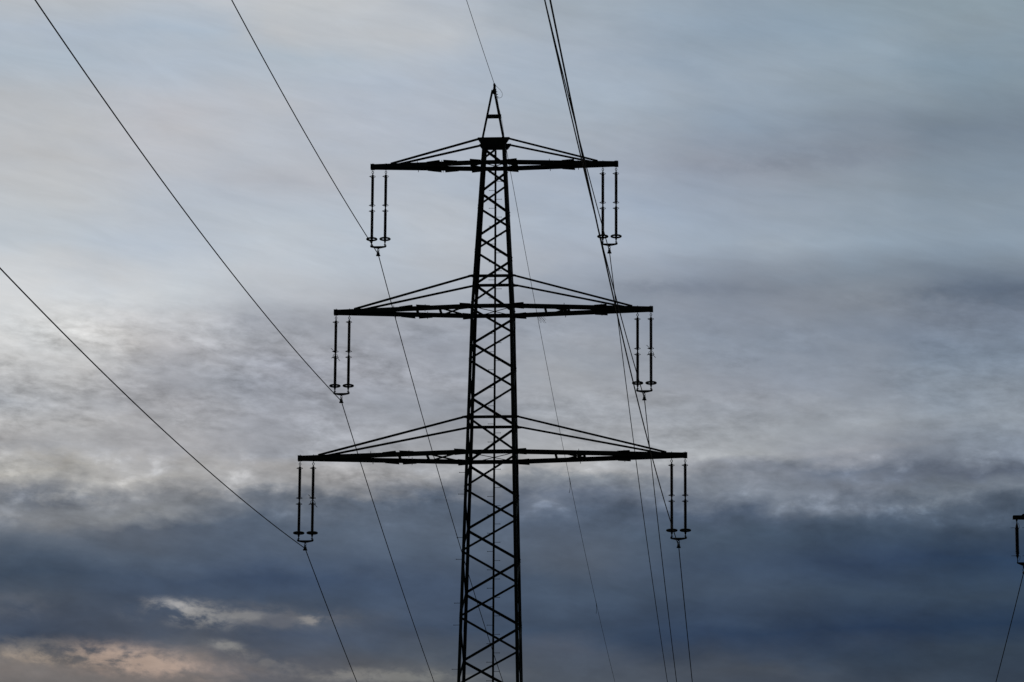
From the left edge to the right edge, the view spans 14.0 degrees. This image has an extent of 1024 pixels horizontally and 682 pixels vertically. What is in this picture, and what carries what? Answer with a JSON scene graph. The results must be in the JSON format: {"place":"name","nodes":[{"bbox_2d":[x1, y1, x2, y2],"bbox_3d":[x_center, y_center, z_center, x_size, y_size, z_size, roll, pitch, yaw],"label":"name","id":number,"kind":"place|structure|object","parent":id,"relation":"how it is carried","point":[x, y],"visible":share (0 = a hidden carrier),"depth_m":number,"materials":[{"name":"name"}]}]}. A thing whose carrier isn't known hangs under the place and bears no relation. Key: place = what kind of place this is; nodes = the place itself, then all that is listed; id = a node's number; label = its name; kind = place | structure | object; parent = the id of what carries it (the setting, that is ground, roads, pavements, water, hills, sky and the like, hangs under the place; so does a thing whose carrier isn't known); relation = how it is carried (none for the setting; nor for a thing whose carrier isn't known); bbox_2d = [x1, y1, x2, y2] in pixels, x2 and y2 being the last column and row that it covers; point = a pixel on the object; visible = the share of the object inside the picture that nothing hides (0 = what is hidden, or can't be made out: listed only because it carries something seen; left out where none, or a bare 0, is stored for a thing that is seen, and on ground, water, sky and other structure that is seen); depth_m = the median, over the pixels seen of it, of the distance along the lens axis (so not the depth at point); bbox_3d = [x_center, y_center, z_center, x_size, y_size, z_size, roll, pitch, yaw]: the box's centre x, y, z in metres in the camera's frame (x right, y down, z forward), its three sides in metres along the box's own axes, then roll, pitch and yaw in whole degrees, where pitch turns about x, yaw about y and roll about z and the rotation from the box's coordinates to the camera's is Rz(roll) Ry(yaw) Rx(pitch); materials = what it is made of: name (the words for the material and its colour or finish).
{"place":"outdoors","nodes":[
{"label":"outdoors","id":0,"kind":"place"},
{"bbox_2d":[0,0,1023,681],"label":"sky","id":1,"kind":"structure","parent":0,"point":[820,214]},
{"label":"ground","id":2,"kind":"structure","parent":0,"visible":0},
{"bbox_2d":[298,83,686,681],"bbox_3d":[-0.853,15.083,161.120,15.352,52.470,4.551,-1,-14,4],"label":"transmission pylon","id":3,"kind":"object","parent":2,"relation":"on","point":[493,144],"visible":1,"depth_m":164.56,"materials":[{"name":"black metal"}]},
{"bbox_2d":[293,462,317,550],"bbox_3d":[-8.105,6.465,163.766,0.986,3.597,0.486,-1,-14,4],"label":"insulator string","id":4,"kind":"object","parent":3,"relation":"hanging from","point":[298,532],"visible":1,"depth_m":163.68,"materials":[{"name":"brown ceramic"}]},
{"bbox_2d":[0,268,356,681],"bbox_3d":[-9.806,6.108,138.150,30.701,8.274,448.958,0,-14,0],"label":"power cable","id":5,"kind":"object","parent":4,"relation":"hanging from","point":[177,443],"visible":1,"depth_m":127.43,"materials":[{"name":"metal"}]},
{"bbox_2d":[329,316,353,402],"bbox_3d":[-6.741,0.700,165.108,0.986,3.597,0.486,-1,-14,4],"label":"insulator string","id":6,"kind":"object","parent":3,"relation":"hanging from","point":[335,385],"visible":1,"depth_m":165.02,"materials":[{"name":"brown ceramic"}]},
{"bbox_2d":[35,0,433,681],"bbox_3d":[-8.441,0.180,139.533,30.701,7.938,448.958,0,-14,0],"label":"power cable","id":7,"kind":"object","parent":6,"relation":"hanging from","point":[235,278],"visible":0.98,"depth_m":129.31,"materials":[{"name":"metal"}]},
{"bbox_2d":[366,171,390,256],"bbox_3d":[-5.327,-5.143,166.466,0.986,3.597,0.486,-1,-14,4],"label":"insulator string","id":8,"kind":"object","parent":3,"relation":"hanging from","point":[385,238],"visible":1,"depth_m":166.38,"materials":[{"name":"brown ceramic"}]},
{"bbox_2d":[231,0,502,680],"bbox_3d":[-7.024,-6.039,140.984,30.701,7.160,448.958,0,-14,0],"label":"power cable","id":9,"kind":"object","parent":8,"relation":"hanging from","point":[382,271],"visible":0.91,"depth_m":162.42,"materials":[{"name":"metal"}]},
{"bbox_2d":[466,0,614,680],"bbox_3d":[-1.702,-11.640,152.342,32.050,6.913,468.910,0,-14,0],"label":"earth wire","id":10,"kind":"object","parent":3,"relation":"attached to","point":[540,332],"visible":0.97,"depth_m":195.94,"materials":[{"name":"metal"}]},
{"bbox_2d":[597,168,621,253],"bbox_3d":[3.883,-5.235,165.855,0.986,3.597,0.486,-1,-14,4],"label":"insulator string","id":11,"kind":"object","parent":3,"relation":"hanging from","point":[615,207],"visible":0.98,"depth_m":165.81,"materials":[{"name":"brown ceramic"}]},
{"bbox_2d":[549,17,667,681],"bbox_3d":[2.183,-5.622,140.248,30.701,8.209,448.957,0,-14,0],"label":"power cable","id":12,"kind":"object","parent":11,"relation":"hanging from","point":[620,340],"visible":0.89,"depth_m":175.53,"materials":[{"name":"metal"}]},
{"bbox_2d":[632,313,656,400],"bbox_3d":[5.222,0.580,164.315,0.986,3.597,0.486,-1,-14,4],"label":"insulator string","id":13,"kind":"object","parent":3,"relation":"hanging from","point":[650,382],"visible":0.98,"depth_m":164.23,"materials":[{"name":"brown ceramic"}]},
{"bbox_2d":[544,0,676,681],"bbox_3d":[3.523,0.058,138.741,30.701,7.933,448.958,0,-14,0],"label":"power cable","id":14,"kind":"object","parent":13,"relation":"hanging from","point":[615,297],"visible":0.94,"depth_m":136.69,"materials":[{"name":"metal"}]},
{"bbox_2d":[666,459,690,547],"bbox_3d":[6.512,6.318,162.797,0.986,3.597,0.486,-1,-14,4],"label":"insulator string","id":15,"kind":"object","parent":3,"relation":"hanging from","point":[685,529],"visible":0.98,"depth_m":162.74,"materials":[{"name":"brown ceramic"}]},
{"bbox_2d":[549,0,692,681],"bbox_3d":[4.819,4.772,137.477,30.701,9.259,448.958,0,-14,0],"label":"power cable","id":16,"kind":"object","parent":15,"relation":"hanging from","point":[612,290],"visible":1,"depth_m":99.95,"materials":[{"name":"metal"}]},
{"bbox_2d":[1013,514,1023,519],"bbox_3d":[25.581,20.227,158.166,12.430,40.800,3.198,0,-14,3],"label":"transmission pylon","id":17,"kind":"object","parent":2,"relation":"on","point":[1019,517],"visible":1,"depth_m":161.68,"materials":[{"name":"black metal"}]},
{"bbox_2d":[1015,519,1023,573],"bbox_3d":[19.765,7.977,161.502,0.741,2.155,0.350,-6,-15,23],"label":"insulator string","id":18,"kind":"object","parent":17,"relation":"hanging from","point":[1017,552],"visible":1,"depth_m":161.46,"materials":[{"name":"brown ceramic"}]},
{"bbox_2d":[996,574,1023,681],"bbox_3d":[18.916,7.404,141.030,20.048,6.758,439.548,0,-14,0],"label":"power cable","id":19,"kind":"object","parent":18,"relation":"hanging from","point":[1009,627],"visible":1,"depth_m":168.43,"materials":[{"name":"metal"}]}
]}

